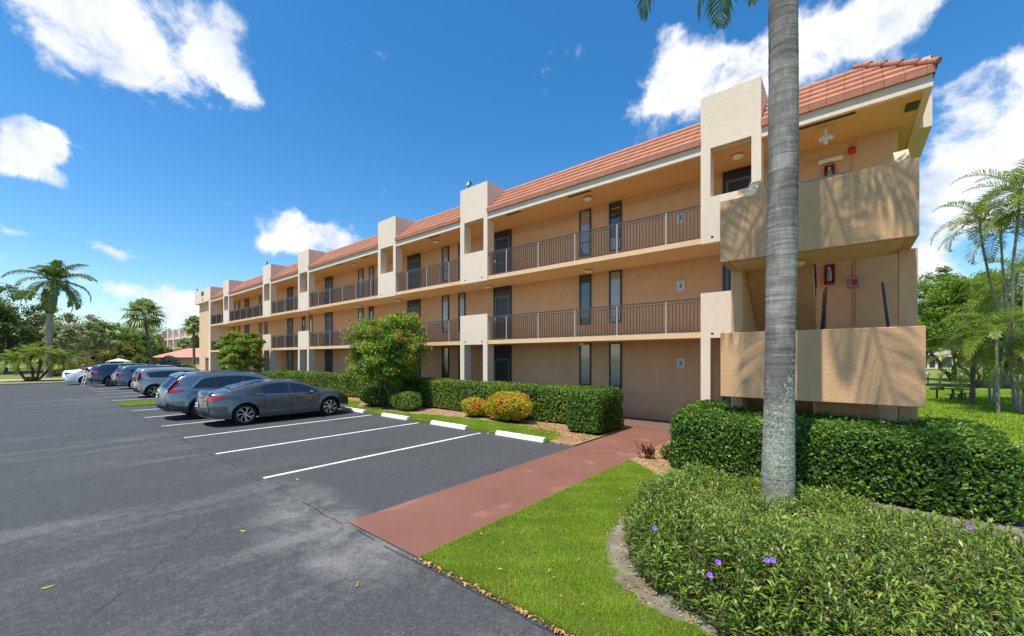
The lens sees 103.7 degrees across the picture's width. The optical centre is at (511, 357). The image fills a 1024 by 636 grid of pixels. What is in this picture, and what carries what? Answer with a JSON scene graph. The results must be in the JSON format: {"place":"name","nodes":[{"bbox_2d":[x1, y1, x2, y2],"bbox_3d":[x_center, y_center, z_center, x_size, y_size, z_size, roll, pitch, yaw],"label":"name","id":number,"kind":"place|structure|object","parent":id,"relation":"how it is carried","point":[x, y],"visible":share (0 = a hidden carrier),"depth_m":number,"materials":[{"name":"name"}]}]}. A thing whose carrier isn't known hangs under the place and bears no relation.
{"place":"outdoors","nodes":[
{"label":"outdoors","id":0,"kind":"place"},
{"bbox_2d":[2,370,59,374],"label":"side street","id":1,"kind":"structure","parent":0,"point":[24,372],"depth_m":57.40,"materials":[{"name":"grey asphalt"}]},
{"bbox_2d":[157,328,198,350],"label":"distant building","id":2,"kind":"structure","parent":0,"point":[170,338],"depth_m":121.98,"materials":[{"name":"white paint"}]},
{"bbox_2d":[0,382,572,635],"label":"parking lot","id":3,"kind":"structure","parent":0,"point":[116,519],"depth_m":5.31,"materials":[{"name":"grey asphalt"}]},
{"bbox_2d":[62,366,92,384],"bbox_3d":[-33.406,1.410,33.201,2.146,1.479,5.069,0,0,40],"label":"sedan","id":4,"kind":"object","parent":3,"relation":"on","point":[71,376],"visible":0.24,"depth_m":31.23,"materials":[{"name":"white paint"}]},
{"bbox_2d":[87,363,146,385],"bbox_3d":[-29.394,1.301,31.463,2.290,1.698,5.319,0,0,40],"label":"suv","id":5,"kind":"object","parent":3,"relation":"on","point":[101,373],"visible":0.38,"depth_m":29.51,"materials":[{"name":"blue paint"}]},
{"bbox_2d":[111,365,174,387],"bbox_3d":[-25.286,1.341,28.899,2.290,1.618,5.019,0,0,40],"label":"suv","id":6,"kind":"object","parent":3,"relation":"on","point":[121,375],"visible":0.32,"depth_m":26.93,"materials":[{"name":"blue metal"}]},
{"bbox_2d":[131,367,200,397],"bbox_3d":[-18.870,1.356,23.005,2.090,1.588,4.274,0,0,40],"label":"boxy hatchback","id":7,"kind":"object","parent":3,"relation":"on","point":[144,380],"visible":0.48,"depth_m":21.41,"materials":[{"name":"silver metal"}]},
{"bbox_2d":[156,370,274,418],"bbox_3d":[-10.669,1.325,15.693,2.172,1.649,4.870,0,0,40],"label":"crossover","id":8,"kind":"object","parent":3,"relation":"on","point":[177,391],"visible":0.43,"depth_m":13.93,"materials":[{"name":"blue paint"}]},
{"bbox_2d":[195,378,215,387],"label":"side window","id":9,"kind":"structure","parent":8,"relation":"in","point":[210,382],"depth_m":14.26,"materials":[{"name":"blue glass"}]},
{"bbox_2d":[216,376,242,386],"bbox_3d":[-10.386,0.890,14.808,0.155,0.377,0.800,0,0,40],"label":"side window","id":10,"kind":"structure","parent":8,"relation":"in","point":[221,381],"depth_m":14.77,"materials":[{"name":"blue glass"}]},
{"bbox_2d":[195,379,347,424],"bbox_3d":[-8.297,1.432,14.340,2.180,1.436,4.786,0,0,40],"label":"sedan","id":11,"kind":"object","parent":3,"relation":"on","point":[245,402],"visible":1,"depth_m":13.29,"materials":[{"name":"grey paint"}]},
{"bbox_2d":[85,383,479,477],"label":"parking lines","id":12,"kind":"object","parent":3,"relation":"on","point":[308,439],"visible":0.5,"depth_m":10.27,"materials":[{"name":"white paint"}]},
{"bbox_2d":[381,413,409,419],"bbox_3d":[-4.142,2.093,14.259,1.550,0.122,0.162,0,0,40],"label":"wheel stop","id":13,"kind":"object","parent":3,"relation":"on","point":[395,416],"visible":1,"depth_m":14.12,"materials":[{"name":"white paint"}]},
{"bbox_2d":[430,420,467,429],"bbox_3d":[-1.964,2.093,12.460,1.600,0.122,0.162,0,0,40],"label":"wheel stop","id":14,"kind":"object","parent":3,"relation":"on","point":[450,425],"visible":1,"depth_m":12.35,"materials":[{"name":"white paint"}]},
{"bbox_2d":[415,557,576,635],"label":"leaf litter","id":15,"kind":"object","parent":3,"relation":"on","point":[521,610],"visible":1,"depth_m":3.52,"materials":[{"name":"brown plant"}]},
{"bbox_2d":[495,430,545,442],"bbox_3d":[0.202,2.093,10.670,1.620,0.122,0.162,0,0,40],"label":"wheel stop","id":16,"kind":"object","parent":3,"relation":"on","point":[521,436],"visible":1,"depth_m":10.57,"materials":[{"name":"white paint"}]},
{"bbox_2d":[117,400,559,442],"bbox_3d":[-16.718,2.152,23.255,45.200,0.055,9.240,0,0,40],"label":"lawn strip","id":17,"kind":"object","parent":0,"point":[481,430],"visible":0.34,"depth_m":13.12,"materials":[{"name":"green plant"}]},
{"bbox_2d":[118,399,155,404],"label":"lawn grass","id":18,"kind":"structure","parent":17,"relation":"on","point":[145,402],"depth_m":18.73,"materials":[{"name":"green plant"}]},
{"bbox_2d":[346,400,560,440],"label":"lawn grass","id":19,"kind":"structure","parent":17,"relation":"on","point":[471,423],"depth_m":12.91,"materials":[{"name":"green plant"}]},
{"bbox_2d":[348,427,671,557],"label":"walkway","id":20,"kind":"structure","parent":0,"point":[418,527],"depth_m":6.24,"materials":[{"name":"red concrete"}]},
{"bbox_2d":[0,361,1023,559],"bbox_3d":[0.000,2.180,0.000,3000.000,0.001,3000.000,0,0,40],"label":"ground","id":21,"kind":"structure","parent":0,"point":[946,382],"depth_m":36.30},
{"bbox_2d":[0,297,28,340],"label":"oak tree","id":22,"kind":"object","parent":21,"relation":"on","point":[8,330],"visible":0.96,"depth_m":54.51,"materials":[{"name":"green plant"}]},
{"bbox_2d":[0,349,32,380],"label":"date palm","id":23,"kind":"object","parent":21,"relation":"on","point":[12,358],"visible":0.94,"depth_m":36.33,"materials":[{"name":"green plant"}]},
{"bbox_2d":[0,336,43,363],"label":"broadleaf tree","id":24,"kind":"object","parent":21,"relation":"on","point":[18,351],"visible":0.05,"depth_m":68.59,"materials":[{"name":"green plant"}]},
{"bbox_2d":[2,340,52,380],"bbox_3d":[-44.842,0.293,37.683,3.001,3.828,3.066,0,0,-15],"label":"date palm","id":25,"kind":"object","parent":21,"relation":"on","point":[32,357],"visible":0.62,"depth_m":37.38,"materials":[{"name":"green plant"}]},
{"bbox_2d":[0,284,69,371],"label":"oak tree","id":26,"kind":"object","parent":21,"relation":"on","point":[33,329],"visible":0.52,"depth_m":58.41,"materials":[{"name":"green plant"}]},
{"bbox_2d":[16,345,60,380],"bbox_3d":[-43.584,0.551,37.249,3.023,3.338,3.078,0,0,-15],"label":"date palm","id":27,"kind":"object","parent":21,"relation":"on","point":[42,354],"visible":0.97,"depth_m":37.07,"materials":[{"name":"green plant"}]},
{"bbox_2d":[0,382,78,384],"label":"kerb","id":28,"kind":"structure","parent":21,"relation":"on","point":[35,383],"depth_m":32.55,"materials":[{"name":"concrete"}]},
{"bbox_2d":[1,259,97,377],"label":"palm tree","id":29,"kind":"object","parent":21,"relation":"on","point":[53,286],"visible":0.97,"depth_m":43.24,"materials":[{"name":"green plant"}]},
{"bbox_2d":[32,347,78,379],"bbox_3d":[-43.652,0.656,38.330,3.024,3.204,3.184,0,0,40],"label":"date palm","id":30,"kind":"object","parent":21,"relation":"on","point":[58,352],"visible":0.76,"depth_m":38.41,"materials":[{"name":"green plant"}]},
{"bbox_2d":[28,339,92,370],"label":"broadleaf tree","id":31,"kind":"object","parent":21,"relation":"on","point":[54,346],"visible":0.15,"depth_m":64.36,"materials":[{"name":"green plant"}]},
{"bbox_2d":[39,313,118,359],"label":"frangipani tree","id":32,"kind":"object","parent":21,"relation":"on","point":[71,333],"visible":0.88,"depth_m":49.80,"materials":[{"name":"green plant"}]},
{"bbox_2d":[64,351,105,375],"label":"shrub","id":33,"kind":"object","parent":21,"relation":"on","point":[90,360],"visible":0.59,"depth_m":42.98,"materials":[{"name":"green plant"}]},
{"bbox_2d":[73,317,121,351],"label":"broadleaf tree","id":34,"kind":"object","parent":21,"relation":"on","point":[105,326],"visible":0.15,"depth_m":70.48,"materials":[{"name":"green plant"}]},
{"bbox_2d":[80,340,138,363],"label":"broadleaf tree","id":35,"kind":"object","parent":21,"relation":"on","point":[121,350],"visible":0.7,"depth_m":61.05,"materials":[{"name":"green plant"}]},
{"bbox_2d":[102,325,145,353],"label":"broadleaf tree","id":36,"kind":"object","parent":21,"relation":"on","point":[131,339],"visible":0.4,"depth_m":73.82,"materials":[{"name":"green plant"}]},
{"bbox_2d":[119,297,166,364],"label":"fan palm","id":37,"kind":"object","parent":21,"relation":"on","point":[135,322],"visible":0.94,"depth_m":49.56,"materials":[{"name":"green plant"}]},
{"bbox_2d":[130,354,157,364],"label":"shrub","id":38,"kind":"object","parent":21,"relation":"on","point":[142,358],"visible":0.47,"depth_m":49.42,"materials":[{"name":"green plant"}]},
{"bbox_2d":[132,331,159,354],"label":"broadleaf tree","id":39,"kind":"object","parent":21,"relation":"on","point":[142,341],"visible":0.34,"depth_m":81.64,"materials":[{"name":"green plant"}]},
{"bbox_2d":[141,326,172,345],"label":"broadleaf tree","id":40,"kind":"object","parent":21,"relation":"on","point":[159,337],"visible":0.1,"depth_m":128.95,"materials":[{"name":"green plant"}]},
{"bbox_2d":[159,355,181,366],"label":"shrub","id":41,"kind":"object","parent":21,"relation":"on","point":[170,360],"visible":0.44,"depth_m":51.35,"materials":[{"name":"green plant"}]},
{"bbox_2d":[153,348,198,368],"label":"villa","id":42,"kind":"object","parent":21,"relation":"on","point":[183,356],"visible":0.12,"depth_m":73.96,"materials":[{"name":"tile"}]},
{"bbox_2d":[173,337,192,351],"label":"fan palm","id":43,"kind":"object","parent":21,"relation":"on","point":[184,340],"visible":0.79,"depth_m":84.57,"materials":[{"name":"plant"}]},
{"bbox_2d":[181,315,198,365],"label":"fan palm","id":44,"kind":"object","parent":21,"relation":"on","point":[193,321],"visible":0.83,"depth_m":59.84,"materials":[{"name":"green plant"}]},
{"bbox_2d":[348,397,631,446],"bbox_3d":[-10.886,2.150,22.165,34.980,0.060,3.473,0,0,40],"label":"mulch strip","id":45,"kind":"object","parent":21,"relation":"on","point":[442,412],"visible":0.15,"depth_m":13.08,"materials":[{"name":"brown wood"}]},
{"bbox_2d":[212,331,265,370],"bbox_3d":[-20.564,0.096,30.582,4.187,4.282,3.165,0,0,40],"label":"flowering tree","id":46,"kind":"object","parent":45,"relation":"on","point":[230,356],"visible":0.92,"depth_m":29.90,"materials":[{"name":"green plant"}]},
{"bbox_2d":[247,370,432,405],"bbox_3d":[-12.223,1.471,24.845,22.678,1.317,1.094,0,0,40],"label":"hedge","id":47,"kind":"object","parent":45,"relation":"on","point":[349,385],"visible":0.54,"depth_m":22.14,"materials":[{"name":"green plant"}]},
{"bbox_2d":[359,386,390,406],"bbox_3d":[-5.945,1.682,17.467,1.665,0.911,1.141,0,0,40],"label":"round shrub","id":48,"kind":"object","parent":45,"relation":"on","point":[370,397],"visible":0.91,"depth_m":17.14,"materials":[{"name":"green plant"}]},
{"bbox_2d":[339,310,432,407],"bbox_3d":[-5.362,0.082,17.211,3.975,4.272,3.403,0,0,40],"label":"flowering tree","id":49,"kind":"object","parent":45,"relation":"on","point":[388,348],"visible":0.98,"depth_m":16.48,"materials":[{"name":"green plant"}]},
{"bbox_2d":[389,391,421,410],"bbox_3d":[-4.292,1.735,16.187,1.734,0.794,1.065,0,0,40],"label":"round shrub","id":50,"kind":"object","parent":45,"relation":"on","point":[404,400],"visible":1,"depth_m":15.83,"materials":[{"name":"green plant"}]},
{"bbox_2d":[460,397,486,416],"bbox_3d":[-1.328,1.754,14.309,1.112,0.751,0.869,0,0,40],"label":"croton shrub","id":51,"kind":"object","parent":45,"relation":"on","point":[473,407],"visible":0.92,"depth_m":14.07,"materials":[{"name":"yellow plant"}]},
{"bbox_2d":[420,378,589,424],"bbox_3d":[-0.596,1.486,15.078,8.049,1.288,1.192,0,0,40],"label":"hedge","id":52,"kind":"object","parent":45,"relation":"on","point":[549,402],"visible":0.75,"depth_m":14.53,"materials":[{"name":"green plant"}]},
{"bbox_2d":[482,390,533,421],"bbox_3d":[-0.152,1.603,13.276,2.169,1.054,1.111,0,0,40],"label":"croton shrub","id":53,"kind":"object","parent":45,"relation":"on","point":[506,406],"visible":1,"depth_m":12.90,"materials":[{"name":"yellow plant"}]},
{"bbox_2d":[525,423,591,442],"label":"leaf litter","id":54,"kind":"object","parent":45,"relation":"on","point":[571,439],"visible":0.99,"depth_m":11.07,"materials":[{"name":"brown plant"}]},
{"bbox_2d":[566,385,624,434],"bbox_3d":[2.442,1.467,11.717,1.227,1.325,1.842,0,0,40],"label":"hedge","id":55,"kind":"object","parent":45,"relation":"on","point":[594,410],"visible":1,"depth_m":11.18,"materials":[{"name":"green plant"}]},
{"bbox_2d":[195,56,941,421],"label":"apartment building","id":56,"kind":"structure","parent":21,"relation":"on","point":[625,310],"depth_m":13.07,"materials":[{"name":"beige paint"}]},
{"bbox_2d":[287,351,292,370],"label":"door","id":57,"kind":"structure","parent":56,"relation":"in","point":[289,353],"depth_m":32.77,"materials":[{"name":"grey paint"}]},
{"bbox_2d":[287,318,292,347],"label":"door","id":58,"kind":"structure","parent":56,"relation":"in","point":[290,320],"depth_m":32.80,"materials":[{"name":"grey paint"}]},
{"bbox_2d":[325,350,332,371],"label":"door","id":59,"kind":"structure","parent":56,"relation":"in","point":[328,353],"depth_m":28.56,"materials":[{"name":"grey paint"}]},
{"bbox_2d":[325,312,332,345],"bbox_3d":[-13.059,-1.950,28.625,1.070,2.480,0.060,0,0,40],"label":"door","id":60,"kind":"structure","parent":56,"relation":"in","point":[328,316],"depth_m":28.55,"materials":[{"name":"grey paint"}]},
{"bbox_2d":[325,276,332,304],"bbox_3d":[-13.059,-4.530,28.625,1.070,2.360,0.060,0,0,40],"label":"door","id":61,"kind":"structure","parent":56,"relation":"in","point":[329,280],"depth_m":28.56,"materials":[{"name":"grey paint"}]},
{"bbox_2d":[369,266,373,294],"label":"window","id":62,"kind":"structure","parent":56,"relation":"in","point":[371,269],"depth_m":25.03,"materials":[{"name":"glass"}]},
{"bbox_2d":[407,299,420,336],"bbox_3d":[-5.466,-1.950,22.352,1.130,2.480,0.060,0,0,40],"label":"door","id":63,"kind":"structure","parent":56,"relation":"in","point":[414,306],"depth_m":22.31,"materials":[{"name":"grey paint"}]},
{"bbox_2d":[407,253,420,289],"bbox_3d":[-5.466,-4.530,22.352,1.130,2.360,0.060,0,0,40],"label":"door","id":64,"kind":"structure","parent":56,"relation":"in","point":[413,261],"depth_m":22.31,"materials":[{"name":"grey paint"}]},
{"bbox_2d":[442,347,448,377],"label":"window","id":65,"kind":"structure","parent":56,"relation":"in","point":[445,350],"depth_m":20.68,"materials":[{"name":"grey glass"}]},
{"bbox_2d":[442,295,448,332],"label":"window","id":66,"kind":"structure","parent":56,"relation":"in","point":[445,299],"depth_m":20.68,"materials":[{"name":"grey glass"}]},
{"bbox_2d":[442,246,448,281],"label":"window","id":67,"kind":"structure","parent":56,"relation":"in","point":[445,250],"depth_m":20.68,"materials":[{"name":"glass"}]},
{"bbox_2d":[458,293,465,331],"bbox_3d":[-2.487,-2.220,19.897,0.480,1.900,0.050,0,0,40],"label":"window","id":68,"kind":"structure","parent":56,"relation":"in","point":[462,296],"depth_m":19.92,"materials":[{"name":"clear glass"}]},
{"bbox_2d":[493,286,511,339],"bbox_3d":[-0.452,-1.950,18.183,1.050,2.480,0.100,0,0,40],"label":"door","id":69,"kind":"structure","parent":56,"relation":"in","point":[502,296],"depth_m":18.19,"materials":[{"name":"grey paint"}]},
{"bbox_2d":[493,229,511,274],"bbox_3d":[-0.452,-4.530,18.183,1.050,2.360,0.100,0,0,40],"label":"door","id":70,"kind":"structure","parent":56,"relation":"in","point":[502,239],"depth_m":18.19,"materials":[{"name":"grey paint"}]},
{"bbox_2d":[494,345,511,381],"bbox_3d":[-0.452,0.795,18.183,1.050,2.670,0.100,0,0,40],"label":"door","id":71,"kind":"structure","parent":56,"relation":"in","point":[502,353],"depth_m":18.15,"materials":[{"name":"grey paint"}]},
{"bbox_2d":[579,344,590,385],"bbox_3d":[2.825,0.525,15.508,0.500,2.090,0.050,0,0,40],"label":"window","id":72,"kind":"structure","parent":56,"relation":"in","point":[584,351],"depth_m":15.51,"materials":[{"name":"grey glass"}]},
{"bbox_2d":[579,274,590,324],"bbox_3d":[2.825,-2.220,15.508,0.500,1.900,0.050,0,0,40],"label":"window","id":73,"kind":"structure","parent":56,"relation":"in","point":[584,280],"depth_m":15.53,"materials":[{"name":"glass"}]},
{"bbox_2d":[579,209,590,256],"bbox_3d":[2.825,-4.790,15.508,0.500,1.760,0.050,0,0,40],"label":"window","id":74,"kind":"structure","parent":56,"relation":"in","point":[584,222],"depth_m":15.54,"materials":[{"name":"glass"}]},
{"bbox_2d":[609,343,621,388],"bbox_3d":[3.785,0.525,14.715,0.490,2.090,0.050,0,0,40],"label":"window","id":75,"kind":"structure","parent":56,"relation":"in","point":[615,349],"depth_m":14.72,"materials":[{"name":"glass"}]},
{"bbox_2d":[609,270,621,322],"bbox_3d":[3.785,-2.220,14.715,0.490,1.900,0.050,0,0,40],"label":"window","id":76,"kind":"structure","parent":56,"relation":"in","point":[615,277],"depth_m":14.72,"materials":[{"name":"glass"}]},
{"bbox_2d":[609,201,621,251],"bbox_3d":[3.785,-4.790,14.715,0.490,1.760,0.050,0,0,40],"label":"window","id":77,"kind":"structure","parent":56,"relation":"in","point":[615,215],"depth_m":14.74,"materials":[{"name":"glass"}]},
{"bbox_2d":[723,265,730,290],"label":"door","id":78,"kind":"structure","parent":56,"relation":"in","point":[726,272],"depth_m":12.36,"materials":[{"name":"grey paint"}]},
{"bbox_2d":[723,165,750,193],"bbox_3d":[6.861,-4.530,12.167,0.870,2.360,0.060,0,0,40],"label":"door","id":79,"kind":"structure","parent":56,"relation":"in","point":[740,178],"depth_m":12.20,"materials":[{"name":"grey paint"}]},
{"bbox_2d":[817,125,833,144],"bbox_3d":[7.740,-5.489,9.917,0.325,0.462,0.145,0,0,40],"label":"ceiling light","id":80,"kind":"object","parent":56,"relation":"attached to","point":[825,137],"visible":1,"depth_m":9.91,"materials":[{"name":"beige"}]},
{"bbox_2d":[824,263,834,284],"bbox_3d":[8.464,-2.220,10.715,0.240,0.540,0.253,0,0,40],"label":"extinguisher cabinet","id":81,"kind":"object","parent":56,"relation":"attached to","point":[829,274],"visible":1,"depth_m":10.66,"materials":[{"name":"red metal"}]},
{"bbox_2d":[824,163,834,175],"bbox_3d":[8.464,-4.870,10.715,0.240,0.540,0.253,0,0,40],"label":"extinguisher cabinet","id":82,"kind":"object","parent":56,"relation":"attached to","point":[829,169],"visible":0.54,"depth_m":10.66,"materials":[{"name":"red metal"}]},
{"bbox_2d":[818,155,842,164],"bbox_3d":[8.525,-5.280,10.765,0.530,0.120,0.098,0,0,40],"label":"emergency light","id":83,"kind":"object","parent":56,"relation":"attached to","point":[830,160],"visible":1,"depth_m":10.72,"materials":[{"name":"beige plastic"}]},
{"bbox_2d":[849,276,859,287],"bbox_3d":[8.904,-1.960,10.448,0.220,0.280,0.104,0,0,40],"label":"alarm box","id":84,"kind":"object","parent":56,"relation":"attached to","point":[854,281],"visible":1,"depth_m":10.41,"materials":[{"name":"grey metal"}]},
{"bbox_2d":[630,441,682,474],"bbox_3d":[4.312,2.155,8.877,2.260,0.050,4.620,0,0,40],"label":"mulch bed","id":85,"kind":"object","parent":21,"relation":"on","point":[658,461],"visible":0.1,"depth_m":8.22,"materials":[{"name":"brown wood"}]},
{"bbox_2d":[635,441,656,457],"bbox_3d":[2.848,1.945,8.512,0.492,0.364,0.379,0,0,26],"label":"red ti plant","id":86,"kind":"object","parent":85,"relation":"on","point":[649,451],"visible":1,"depth_m":8.44,"materials":[{"name":"red plant"}]},
{"bbox_2d":[658,442,669,458],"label":"shrub","id":87,"kind":"object","parent":85,"relation":"on","point":[664,451],"visible":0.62,"depth_m":8.36,"materials":[{"name":"green plant"}]},
{"bbox_2d":[665,398,1023,524],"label":"hedge","id":88,"kind":"object","parent":85,"relation":"on","point":[956,467],"visible":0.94,"depth_m":5.92,"materials":[{"name":"green plant"}]},
{"bbox_2d":[918,265,969,379],"bbox_3d":[40.729,-3.185,37.848,6.451,10.926,5.789,0,0,40],"label":"broadleaf tree","id":89,"kind":"object","parent":21,"relation":"on","point":[923,285],"visible":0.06,"depth_m":38.06,"materials":[{"name":"green plant"}]},
{"bbox_2d":[944,388,977,399],"bbox_3d":[22.997,1.880,20.592,2.170,0.540,1.020,0,0,0],"label":"picnic table","id":90,"kind":"object","parent":21,"relation":"on","point":[953,394],"visible":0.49,"depth_m":20.65,"materials":[{"name":"wood"}]},
{"bbox_2d":[918,268,1022,387],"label":"broadleaf tree","id":91,"kind":"object","parent":21,"relation":"on","point":[931,319],"visible":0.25,"depth_m":29.15,"materials":[{"name":"green plant"}]},
{"bbox_2d":[926,330,1020,404],"bbox_3d":[21.256,0.479,18.555,3.715,3.449,3.380,0,0,40],"label":"date palm","id":92,"kind":"object","parent":21,"relation":"on","point":[972,392],"visible":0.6,"depth_m":18.42,"materials":[{"name":"green plant"}]},
{"bbox_2d":[930,184,1023,404],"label":"areca palm","id":93,"kind":"object","parent":21,"relation":"on","point":[973,212],"visible":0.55,"depth_m":16.99,"materials":[{"name":"green plant"}]},
{"bbox_2d":[934,249,1023,402],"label":"areca palm","id":94,"kind":"object","parent":21,"relation":"on","point":[998,286],"visible":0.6,"depth_m":18.98,"materials":[{"name":"green plant"}]},
{"bbox_2d":[938,190,1023,411],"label":"areca palm","id":95,"kind":"object","parent":21,"relation":"on","point":[1000,224],"visible":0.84,"depth_m":15.99,"materials":[{"name":"green plant"}]},
{"bbox_2d":[941,309,1023,413],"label":"areca palm","id":96,"kind":"object","parent":21,"relation":"on","point":[994,325],"visible":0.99,"depth_m":15.48,"materials":[{"name":"green plant"}]},
{"bbox_2d":[951,159,1023,413],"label":"areca palm","id":97,"kind":"object","parent":21,"relation":"on","point":[1015,178],"visible":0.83,"depth_m":15.48,"materials":[{"name":"green plant"}]},
{"bbox_2d":[955,340,1022,386],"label":"broadleaf tree","id":98,"kind":"object","parent":21,"relation":"on","point":[1006,383],"visible":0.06,"depth_m":29.76,"materials":[{"name":"green plant"}]},
{"bbox_2d":[961,180,1023,351],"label":"areca palm","id":99,"kind":"object","parent":21,"relation":"on","point":[1013,204],"visible":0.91,"depth_m":15.35,"materials":[{"name":"green plant"}]},
{"bbox_2d":[0,0,1023,341],"label":"sky","id":100,"kind":"structure","parent":0,"point":[170,150],"materials":[{"name":"blue"}]},
{"bbox_2d":[421,459,798,635],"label":"lawn","id":101,"kind":"structure","parent":0,"point":[495,594],"depth_m":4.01,"materials":[{"name":"green plant"}]},
{"bbox_2d":[604,516,720,635],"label":"sandy bare strip","id":102,"kind":"object","parent":101,"relation":"on","point":[658,599],"visible":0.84,"depth_m":3.77,"materials":[{"name":"sand"}]},
{"bbox_2d":[606,532,693,629],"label":"leaf litter","id":103,"kind":"object","parent":102,"relation":"on","point":[644,581],"visible":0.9,"depth_m":3.63,"materials":[{"name":"brown plant"}]},
{"bbox_2d":[621,417,671,430],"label":"covered walk","id":104,"kind":"structure","parent":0,"point":[647,423],"depth_m":13.00,"materials":[{"name":"brown concrete"}]},
{"bbox_2d":[637,478,1023,635],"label":"bed soil","id":105,"kind":"structure","parent":0,"point":[693,613],"depth_m":3.70,"materials":[{"name":"brown soil"}]},
{"bbox_2d":[634,0,798,508],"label":"palm tree","id":106,"kind":"object","parent":105,"relation":"on","point":[778,469],"visible":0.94,"depth_m":5.65,"materials":[{"name":"grey plant"}]},
{"bbox_2d":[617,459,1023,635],"bbox_3d":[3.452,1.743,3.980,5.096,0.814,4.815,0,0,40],"label":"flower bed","id":107,"kind":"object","parent":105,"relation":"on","point":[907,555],"visible":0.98,"depth_m":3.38,"materials":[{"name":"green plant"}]},
{"bbox_2d":[926,348,982,368],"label":"distant house","id":108,"kind":"structure","parent":0,"point":[933,364],"depth_m":75.48,"materials":[{"name":"grey"}]},
{"bbox_2d":[918,388,1023,463],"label":"lawn grass","id":109,"kind":"structure","parent":0,"point":[1004,397],"depth_m":16.27,"materials":[{"name":"green plant"}]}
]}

